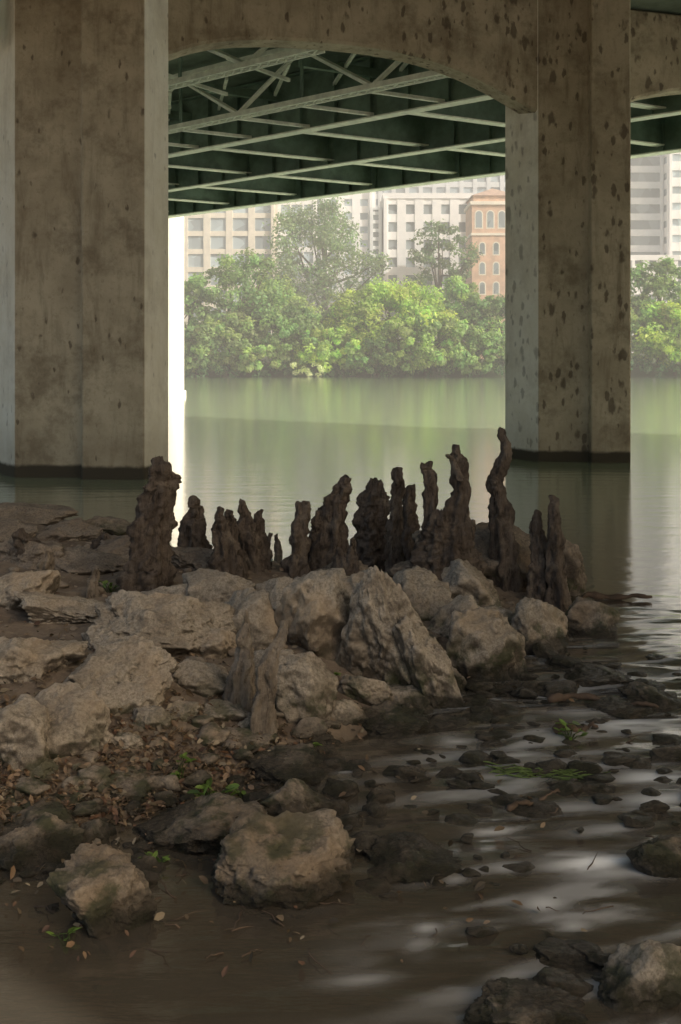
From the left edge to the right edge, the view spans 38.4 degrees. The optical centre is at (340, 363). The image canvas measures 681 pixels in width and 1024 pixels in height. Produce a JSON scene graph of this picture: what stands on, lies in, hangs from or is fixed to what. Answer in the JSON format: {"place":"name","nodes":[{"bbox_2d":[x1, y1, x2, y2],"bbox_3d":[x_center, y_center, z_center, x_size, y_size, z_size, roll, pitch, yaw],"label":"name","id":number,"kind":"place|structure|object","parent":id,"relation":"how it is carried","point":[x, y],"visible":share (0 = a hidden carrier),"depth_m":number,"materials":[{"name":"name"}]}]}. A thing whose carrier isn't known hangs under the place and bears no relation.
{"place":"outdoors","nodes":[
{"label":"outdoors","id":0,"kind":"place"},
{"bbox_2d":[0,525,665,988],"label":"river gravel","id":1,"kind":"structure","parent":0,"point":[208,729],"depth_m":5.08,"materials":[{"name":"gravel"}]},
{"bbox_2d":[0,351,680,1023],"bbox_3d":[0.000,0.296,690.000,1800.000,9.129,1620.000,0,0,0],"label":"ground","id":2,"kind":"structure","parent":0,"point":[430,979],"depth_m":3.73,"materials":[{"name":"soil"}]},
{"bbox_2d":[0,694,50,772],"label":"boulder","id":3,"kind":"object","parent":2,"relation":"on","point":[25,723],"visible":0.73,"depth_m":4.46,"materials":[{"name":"stone"}]},
{"bbox_2d":[0,570,60,610],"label":"boulder","id":4,"kind":"object","parent":2,"relation":"on","point":[44,581],"visible":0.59,"depth_m":6.46,"materials":[{"name":"stone"}]},
{"bbox_2d":[0,539,63,569],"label":"boulder","id":5,"kind":"object","parent":2,"relation":"on","point":[32,555],"visible":0.65,"depth_m":7.89,"materials":[{"name":"brown stone"}]},
{"bbox_2d":[0,636,67,683],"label":"boulder","id":6,"kind":"object","parent":2,"relation":"on","point":[23,659],"visible":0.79,"depth_m":5.24,"materials":[{"name":"stone"}]},
{"bbox_2d":[0,502,78,525],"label":"boulder","id":7,"kind":"object","parent":2,"relation":"on","point":[42,514],"visible":0.81,"depth_m":10.33,"materials":[{"name":"brown stone"}]},
{"bbox_2d":[4,799,76,825],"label":"stream stone","id":8,"kind":"object","parent":2,"relation":"on","point":[40,807],"visible":0.41,"depth_m":4.17,"materials":[{"name":"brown stone"}]},
{"bbox_2d":[0,812,84,881],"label":"stream stone","id":9,"kind":"object","parent":2,"relation":"on","point":[46,837],"visible":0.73,"depth_m":3.95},
{"bbox_2d":[14,591,104,624],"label":"boulder","id":10,"kind":"object","parent":2,"relation":"on","point":[44,608],"visible":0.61,"depth_m":6.20,"materials":[{"name":"stone"}]},
{"bbox_2d":[36,517,102,542],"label":"boulder","id":11,"kind":"object","parent":2,"relation":"on","point":[79,528],"visible":0.71,"depth_m":9.60,"materials":[{"name":"brown stone"}]},
{"bbox_2d":[35,681,113,758],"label":"boulder","id":12,"kind":"object","parent":2,"relation":"on","point":[79,716],"visible":0.62,"depth_m":4.66,"materials":[{"name":"stone"}]},
{"bbox_2d":[53,546,128,574],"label":"boulder","id":13,"kind":"object","parent":2,"relation":"on","point":[81,560],"visible":0.55,"depth_m":7.88,"materials":[{"name":"brown stone"}]},
{"bbox_2d":[46,843,157,957],"bbox_3d":[-0.868,1.954,3.547,0.366,0.304,0.309,0,0,38],"label":"stream stone","id":14,"kind":"object","parent":2,"relation":"on","point":[102,892],"visible":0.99,"depth_m":3.48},
{"bbox_2d":[63,633,179,714],"bbox_3d":[-1.182,1.693,5.198,0.566,0.429,0.500,0,0,39],"label":"boulder","id":15,"kind":"object","parent":2,"relation":"on","point":[126,674],"visible":0.75,"depth_m":5.12,"materials":[{"name":"stone"}]},
{"bbox_2d":[108,766,157,813],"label":"stream stone","id":16,"kind":"object","parent":2,"relation":"on","point":[138,785],"visible":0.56,"depth_m":4.45,"materials":[{"name":"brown stone"}]},
{"bbox_2d":[115,456,181,591],"bbox_3d":[-1.443,1.232,7.252,0.504,1.106,0.533,0,0,-43],"label":"cypress knee","id":17,"kind":"object","parent":2,"relation":"on","point":[148,565],"visible":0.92,"depth_m":7.20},
{"bbox_2d":[131,704,174,728],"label":"boulder","id":18,"kind":"object","parent":2,"relation":"on","point":[154,716],"visible":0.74,"depth_m":4.92,"materials":[{"name":"stone"}]},
{"bbox_2d":[94,589,236,654],"bbox_3d":[-1.048,1.619,5.960,0.919,0.487,0.718,0,0,0],"label":"boulder","id":19,"kind":"object","parent":2,"relation":"on","point":[173,624],"visible":0.56,"depth_m":5.84,"materials":[{"name":"stone"}]},
{"bbox_2d":[168,216,185,396],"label":"bridge pier","id":20,"kind":"structure","parent":2,"relation":"on","point":[175,306],"depth_m":60.33,"materials":[{"name":"white concrete"}]},
{"bbox_2d":[0,711,354,909],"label":"shore cobbles","id":21,"kind":"object","parent":2,"relation":"on","point":[97,774],"visible":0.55,"depth_m":4.42,"materials":[{"name":"stone"}]},
{"bbox_2d":[171,546,212,570],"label":"boulder","id":22,"kind":"object","parent":2,"relation":"on","point":[192,558],"visible":0.56,"depth_m":7.79,"materials":[{"name":"brown stone"}]},
{"bbox_2d":[177,495,212,548],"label":"cypress knee","id":23,"kind":"object","parent":2,"relation":"on","point":[192,528],"visible":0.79,"depth_m":8.18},
{"bbox_2d":[172,658,227,697],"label":"boulder","id":24,"kind":"object","parent":2,"relation":"on","point":[202,679],"visible":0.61,"depth_m":5.37,"materials":[{"name":"stone"}]},
{"bbox_2d":[135,792,268,863],"bbox_3d":[-0.593,1.984,4.183,0.564,0.212,0.413,0,0,15],"label":"stream stone","id":25,"kind":"object","parent":2,"relation":"on","point":[196,829],"visible":0.8,"depth_m":4.08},
{"bbox_2d":[184,325,231,376],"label":"riverside tree","id":26,"kind":"object","parent":2,"relation":"on","point":[192,347],"visible":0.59,"depth_m":148.90,"materials":[{"name":"green plant"}]},
{"bbox_2d":[196,628,236,658],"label":"boulder","id":27,"kind":"object","parent":2,"relation":"on","point":[220,643],"visible":0.64,"depth_m":5.80,"materials":[{"name":"stone"}]},
{"bbox_2d":[182,568,255,602],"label":"boulder","id":28,"kind":"object","parent":2,"relation":"on","point":[206,585],"visible":0.38,"depth_m":6.76,"materials":[{"name":"stone"}]},
{"bbox_2d":[184,308,259,375],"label":"riverside tree","id":29,"kind":"object","parent":2,"relation":"on","point":[234,331],"visible":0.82,"depth_m":149.50,"materials":[{"name":"green plant"}]},
{"bbox_2d":[202,699,250,721],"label":"boulder","id":30,"kind":"object","parent":2,"relation":"on","point":[226,710],"visible":0.59,"depth_m":5.14,"materials":[{"name":"stone"}]},
{"bbox_2d":[207,506,248,579],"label":"cypress knee","id":31,"kind":"object","parent":2,"relation":"on","point":[225,556],"visible":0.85,"depth_m":7.51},
{"bbox_2d":[184,204,277,351],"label":"office building","id":32,"kind":"structure","parent":2,"relation":"on","point":[209,238],"depth_m":228.02,"materials":[{"name":"beige concrete"}]},
{"bbox_2d":[185,247,288,356],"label":"riverside tree","id":33,"kind":"object","parent":2,"relation":"on","point":[251,297],"visible":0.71,"depth_m":155.31,"materials":[{"name":"green plant"}]},
{"bbox_2d":[222,609,255,711],"bbox_3d":[-0.542,1.658,5.313,0.194,0.655,0.246,0,0,-41],"label":"cypress knee","id":34,"kind":"object","parent":2,"relation":"on","point":[240,687],"visible":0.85,"depth_m":5.26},
{"bbox_2d":[220,726,279,750],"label":"stream stone","id":35,"kind":"object","parent":2,"relation":"on","point":[241,734],"visible":0.42,"depth_m":4.97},
{"bbox_2d":[236,498,264,574],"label":"cypress knee","id":36,"kind":"object","parent":2,"relation":"on","point":[249,539],"visible":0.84,"depth_m":7.79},
{"bbox_2d":[225,587,277,649],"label":"boulder","id":37,"kind":"object","parent":2,"relation":"on","point":[257,606],"visible":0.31,"depth_m":6.02,"materials":[{"name":"stone"}]},
{"bbox_2d":[230,339,292,376],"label":"riverside tree","id":38,"kind":"object","parent":2,"relation":"on","point":[250,359],"visible":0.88,"depth_m":148.21,"materials":[{"name":"green plant"}]},
{"bbox_2d":[250,620,287,733],"bbox_3d":[-0.386,1.684,5.087,0.231,0.685,0.185,0,0,0],"label":"cypress knee","id":39,"kind":"object","parent":2,"relation":"on","point":[263,719],"visible":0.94,"depth_m":5.03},
{"bbox_2d":[228,274,325,351],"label":"riverside tree","id":40,"kind":"object","parent":2,"relation":"on","point":[296,300],"visible":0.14,"depth_m":163.51,"materials":[{"name":"green plant"}]},
{"bbox_2d":[211,808,355,919],"bbox_3d":[-0.221,1.949,3.781,0.562,0.343,0.445,0,0,0],"label":"stream stone","id":41,"kind":"object","parent":2,"relation":"on","point":[283,863],"visible":0.98,"depth_m":3.69,"materials":[{"name":"stone"}]},
{"bbox_2d":[244,303,336,369],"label":"riverside tree","id":42,"kind":"object","parent":2,"relation":"on","point":[296,321],"visible":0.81,"depth_m":149.68,"materials":[{"name":"green plant"}]},
{"bbox_2d":[0,561,587,1011],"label":"leaf litter","id":43,"kind":"object","parent":2,"relation":"on","point":[52,783],"visible":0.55,"depth_m":4.54,"materials":[{"name":"plant"}]},
{"bbox_2d":[248,743,339,791],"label":"stream stone","id":44,"kind":"object","parent":2,"relation":"on","point":[277,764],"visible":0.78,"depth_m":4.75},
{"bbox_2d":[280,500,311,577],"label":"cypress knee","id":45,"kind":"object","parent":2,"relation":"on","point":[294,564],"visible":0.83,"depth_m":7.82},
{"bbox_2d":[278,199,317,343],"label":"glass building","id":46,"kind":"structure","parent":2,"relation":"on","point":[310,258],"depth_m":236.30,"materials":[{"name":"white glass"}]},
{"bbox_2d":[260,778,336,816],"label":"stream stone","id":47,"kind":"object","parent":2,"relation":"on","point":[293,795],"visible":0.59,"depth_m":4.31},
{"bbox_2d":[274,651,338,723],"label":"boulder","id":48,"kind":"object","parent":2,"relation":"on","point":[307,683],"visible":0.73,"depth_m":5.23,"materials":[{"name":"stone"}]},
{"bbox_2d":[274,569,350,660],"bbox_3d":[-0.146,1.625,6.066,0.478,0.688,0.396,0,0,40],"label":"boulder","id":49,"kind":"object","parent":2,"relation":"on","point":[312,609],"visible":0.84,"depth_m":5.93,"materials":[{"name":"stone"}]},
{"bbox_2d":[259,196,393,318],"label":"riverside tree","id":50,"kind":"object","parent":2,"relation":"on","point":[323,282],"visible":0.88,"depth_m":184.87,"materials":[{"name":"green plant"}]},
{"bbox_2d":[1,692,653,973],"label":"twig litter","id":51,"kind":"object","parent":2,"relation":"on","point":[217,953],"visible":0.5,"depth_m":3.56,"materials":[{"name":"brown plant"}]},
{"bbox_2d":[287,324,372,375],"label":"riverside tree","id":52,"kind":"object","parent":2,"relation":"on","point":[323,355],"visible":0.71,"depth_m":149.02,"materials":[{"name":"green plant"}]},
{"bbox_2d":[308,474,352,570],"bbox_3d":[-0.080,1.373,8.067,0.356,0.920,0.311,0,0,19],"label":"cypress knee","id":53,"kind":"object","parent":2,"relation":"on","point":[333,535],"visible":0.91,"depth_m":8.02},
{"bbox_2d":[0,0,680,479],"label":"highway bridge","id":54,"kind":"structure","parent":2,"relation":"on","point":[128,128],"depth_m":19.75,"materials":[{"name":"concrete"}]},
{"bbox_2d":[321,192,375,308],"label":"parking building","id":55,"kind":"structure","parent":2,"relation":"on","point":[358,206],"depth_m":250.02,"materials":[{"name":"white concrete"}]},
{"bbox_2d":[331,699,368,725],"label":"boulder","id":56,"kind":"object","parent":2,"relation":"on","point":[347,712],"visible":0.5,"depth_m":5.34,"materials":[{"name":"stone"}]},
{"bbox_2d":[338,674,392,705],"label":"boulder","id":57,"kind":"object","parent":2,"relation":"on","point":[365,690],"visible":0.82,"depth_m":5.58,"materials":[{"name":"stone"}]},
{"bbox_2d":[351,478,389,571],"bbox_3d":[0.308,1.610,9.419,0.549,1.023,0.566,0,0,0],"label":"cypress knee","id":58,"kind":"object","parent":2,"relation":"on","point":[370,518],"visible":0.8,"depth_m":9.36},
{"bbox_2d":[368,207,382,319],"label":"stair tower","id":59,"kind":"structure","parent":2,"relation":"on","point":[375,230],"depth_m":215.90,"materials":[{"name":"white concrete"}]},
{"bbox_2d":[340,338,417,376],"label":"riverside tree","id":60,"kind":"object","parent":2,"relation":"on","point":[361,361],"visible":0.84,"depth_m":148.24,"materials":[{"name":"green plant"}]},
{"bbox_2d":[339,565,428,685],"bbox_3d":[0.263,1.686,5.945,0.540,0.978,0.499,0,0,0],"label":"boulder","id":61,"kind":"object","parent":2,"relation":"on","point":[380,605],"visible":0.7,"depth_m":5.78,"materials":[{"name":"stone"}]},
{"bbox_2d":[323,274,465,356],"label":"riverside tree","id":62,"kind":"object","parent":2,"relation":"on","point":[382,296],"visible":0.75,"depth_m":152.49,"materials":[{"name":"green plant"}]},
{"bbox_2d":[384,467,405,572],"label":"cypress knee","id":63,"kind":"object","parent":2,"relation":"on","point":[393,552],"visible":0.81,"depth_m":8.43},
{"bbox_2d":[361,700,432,748],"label":"stream stone","id":64,"kind":"object","parent":2,"relation":"on","point":[388,723],"visible":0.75,"depth_m":5.30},
{"bbox_2d":[400,484,420,560],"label":"cypress knee","id":65,"kind":"object","parent":2,"relation":"on","point":[411,525],"visible":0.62,"depth_m":9.25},
{"bbox_2d":[388,683,434,719],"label":"boulder","id":66,"kind":"object","parent":2,"relation":"on","point":[412,695],"visible":0.45,"depth_m":5.62,"materials":[{"name":"stone"}]},
{"bbox_2d":[363,831,463,891],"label":"stream stone","id":67,"kind":"object","parent":2,"relation":"on","point":[423,858],"visible":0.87,"depth_m":3.89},
{"bbox_2d":[393,565,452,620],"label":"boulder","id":68,"kind":"object","parent":2,"relation":"on","point":[427,592],"visible":0.48,"depth_m":7.07,"materials":[{"name":"stone"}]},
{"bbox_2d":[363,310,487,375],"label":"riverside tree","id":69,"kind":"object","parent":2,"relation":"on","point":[453,327],"visible":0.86,"depth_m":147.52,"materials":[{"name":"green plant"}]},
{"bbox_2d":[379,193,472,346],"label":"white apartment building","id":70,"kind":"structure","parent":2,"relation":"on","point":[405,216],"depth_m":215.90,"materials":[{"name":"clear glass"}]},
{"bbox_2d":[416,461,438,547],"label":"cypress knee","id":71,"kind":"object","parent":2,"relation":"on","point":[429,493],"visible":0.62,"depth_m":7.88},
{"bbox_2d":[392,615,465,715],"bbox_3d":[0.487,1.839,5.829,0.504,0.719,0.402,0,0,0],"label":"boulder","id":72,"kind":"object","parent":2,"relation":"on","point":[425,658],"visible":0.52,"depth_m":5.67,"materials":[{"name":"stone"}]},
{"bbox_2d":[184,356,680,376],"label":"bank vines","id":73,"kind":"object","parent":2,"relation":"on","point":[634,361],"visible":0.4,"depth_m":149.97,"materials":[{"name":"green plant"}]},
{"bbox_2d":[409,509,462,581],"bbox_3d":[0.765,1.530,7.793,0.547,0.748,0.510,0,0,17],"label":"cypress knee","id":74,"kind":"object","parent":2,"relation":"on","point":[437,531],"visible":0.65,"depth_m":7.73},
{"bbox_2d":[376,175,504,206],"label":"hotel tower","id":75,"kind":"structure","parent":2,"relation":"on","point":[476,186],"depth_m":300.02,"materials":[{"name":"white concrete"}]},
{"bbox_2d":[400,219,482,350],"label":"riverside tree","id":76,"kind":"object","parent":2,"relation":"on","point":[430,248],"visible":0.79,"depth_m":179.53,"materials":[{"name":"green plant"}]},
{"bbox_2d":[429,713,469,735],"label":"stream stone","id":77,"kind":"object","parent":2,"relation":"on","point":[440,722],"visible":0.93,"depth_m":5.40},
{"bbox_2d":[427,595,479,638],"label":"boulder","id":78,"kind":"object","parent":2,"relation":"on","point":[440,621],"visible":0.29,"depth_m":6.77,"materials":[{"name":"stone"}]},
{"bbox_2d":[424,444,487,574],"bbox_3d":[0.865,1.284,7.866,0.622,1.275,0.643,0,0,0],"label":"cypress knee","id":79,"kind":"object","parent":2,"relation":"on","point":[460,525],"visible":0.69,"depth_m":7.80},
{"bbox_2d":[430,275,495,346],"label":"riverside tree","id":80,"kind":"object","parent":2,"relation":"on","point":[459,292],"visible":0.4,"depth_m":160.70,"materials":[{"name":"green plant"}]},
{"bbox_2d":[429,323,504,376],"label":"riverside tree","id":81,"kind":"object","parent":2,"relation":"on","point":[491,340],"visible":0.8,"depth_m":148.60,"materials":[{"name":"green plant"}]},
{"bbox_2d":[441,558,500,607],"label":"boulder","id":82,"kind":"object","parent":2,"relation":"on","point":[462,577],"visible":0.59,"depth_m":7.45,"materials":[{"name":"stone"}]},
{"bbox_2d":[458,293,504,363],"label":"riverside tree","id":83,"kind":"object","parent":2,"relation":"on","point":[484,312],"visible":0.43,"depth_m":155.47,"materials":[{"name":"green plant"}]},
{"bbox_2d":[446,606,525,685],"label":"boulder","id":84,"kind":"object","parent":2,"relation":"on","point":[487,642],"visible":0.81,"depth_m":6.22,"materials":[{"name":"stone"}]},
{"bbox_2d":[322,647,680,998],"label":"riffle cobbles","id":85,"kind":"object","parent":2,"relation":"on","point":[375,885],"visible":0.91,"depth_m":4.54,"materials":[{"name":"stone"}]},
{"bbox_2d":[474,522,530,588],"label":"boulder","id":86,"kind":"object","parent":2,"relation":"on","point":[482,536],"visible":0.28,"depth_m":8.21,"materials":[{"name":"brown stone"}]},
{"bbox_2d":[485,427,525,592],"bbox_3d":[1.367,1.245,8.094,0.278,1.446,0.270,0,0,-39],"label":"cypress knee","id":87,"kind":"object","parent":2,"relation":"on","point":[503,548],"visible":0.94,"depth_m":8.03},
{"bbox_2d":[475,728,537,753],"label":"stream stone","id":88,"kind":"object","parent":2,"relation":"on","point":[506,742],"visible":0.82,"depth_m":5.16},
{"bbox_2d":[463,977,587,1023],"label":"stream stone","id":89,"kind":"object","parent":2,"relation":"on","point":[505,1000],"visible":1,"depth_m":2.98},
{"bbox_2d":[504,796,565,830],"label":"stream stone","id":90,"kind":"object","parent":2,"relation":"on","point":[535,815],"visible":0.88,"depth_m":4.33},
{"bbox_2d":[526,509,547,601],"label":"cypress knee","id":91,"kind":"object","parent":2,"relation":"on","point":[537,586],"visible":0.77,"depth_m":7.81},
{"bbox_2d":[509,597,567,660],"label":"boulder","id":92,"kind":"object","parent":2,"relation":"on","point":[533,621],"visible":0.71,"depth_m":6.83,"materials":[{"name":"stone"}]},
{"bbox_2d":[544,495,571,612],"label":"cypress knee","id":93,"kind":"object","parent":2,"relation":"on","point":[557,594],"visible":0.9,"depth_m":7.72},
{"bbox_2d":[536,680,580,703],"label":"stream stone","id":94,"kind":"object","parent":2,"relation":"on","point":[545,690],"visible":0.66,"depth_m":5.98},
{"bbox_2d":[563,540,586,602],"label":"boulder","id":95,"kind":"object","parent":2,"relation":"on","point":[575,574],"visible":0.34,"depth_m":8.17,"materials":[{"name":"brown stone"}]},
{"bbox_2d":[565,596,620,643],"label":"stream stone","id":96,"kind":"object","parent":2,"relation":"on","point":[595,621],"visible":0.84,"depth_m":7.22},
{"bbox_2d":[563,662,632,692],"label":"stream stone","id":97,"kind":"object","parent":2,"relation":"on","point":[590,677],"visible":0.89,"depth_m":6.16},
{"bbox_2d":[586,695,652,720],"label":"stream stone","id":98,"kind":"object","parent":2,"relation":"on","point":[613,707],"visible":0.88,"depth_m":5.61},
{"bbox_2d":[597,939,680,1023],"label":"stream stone","id":99,"kind":"object","parent":2,"relation":"on","point":[639,983],"visible":1,"depth_m":3.03,"materials":[{"name":"stone"}]},
{"bbox_2d":[631,299,661,366],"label":"riverside tree","id":100,"kind":"object","parent":2,"relation":"on","point":[639,316],"visible":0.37,"depth_m":153.04,"materials":[{"name":"green plant"}]},
{"bbox_2d":[631,155,663,254],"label":"banded tower","id":101,"kind":"structure","parent":2,"relation":"on","point":[647,205],"depth_m":240.30,"materials":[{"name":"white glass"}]},
{"bbox_2d":[617,681,680,713],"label":"stream stone","id":102,"kind":"object","parent":2,"relation":"on","point":[643,692],"visible":0.78,"depth_m":5.76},
{"bbox_2d":[626,834,680,886],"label":"stream stone","id":103,"kind":"object","parent":2,"relation":"on","point":[656,860],"visible":1,"depth_m":3.84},
{"bbox_2d":[631,300,680,376],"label":"riverside tree","id":104,"kind":"object","parent":2,"relation":"on","point":[662,347],"visible":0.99,"depth_m":150.13,"materials":[{"name":"green plant"}]},
{"bbox_2d":[631,255,680,362],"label":"riverside tree","id":105,"kind":"object","parent":2,"relation":"on","point":[657,286],"visible":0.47,"depth_m":157.50,"materials":[{"name":"green plant"}]},
{"bbox_2d":[649,745,680,769],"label":"stream stone","id":106,"kind":"object","parent":2,"relation":"on","point":[660,755],"visible":0.97,"depth_m":4.96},
{"bbox_2d":[664,152,680,254],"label":"white tower","id":107,"kind":"structure","parent":2,"relation":"on","point":[672,203],"depth_m":236.02,"materials":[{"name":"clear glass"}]},
{"bbox_2d":[0,377,680,907],"bbox_3d":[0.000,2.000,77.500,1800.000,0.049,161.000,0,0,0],"label":"river water","id":108,"kind":"structure","parent":0,"point":[274,447],"depth_m":18.71,"materials":[{"name":"liquid"}]},
{"bbox_2d":[483,761,611,780],"bbox_3d":[1.002,1.984,4.750,0.619,0.019,0.145,0,0,10],"label":"floating waterweed","id":109,"kind":"object","parent":108,"relation":"on","point":[522,771],"visible":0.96,"depth_m":4.74,"materials":[{"name":"green plant"}]},
{"bbox_2d":[532,936,610,984],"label":"stream stone","id":110,"kind":"object","parent":108,"relation":"in","point":[552,951],"visible":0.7,"depth_m":3.27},
{"bbox_2d":[464,189,504,358],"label":"brick tower","id":111,"kind":"structure","parent":0,"point":[484,211],"depth_m":198.00,"materials":[{"name":"beige brick"}]},
{"bbox_2d":[476,211,504,329],"label":"windows","id":112,"kind":"structure","parent":111,"relation":"in","point":[478,214],"depth_m":197.96,"materials":[{"name":"grey glass"}]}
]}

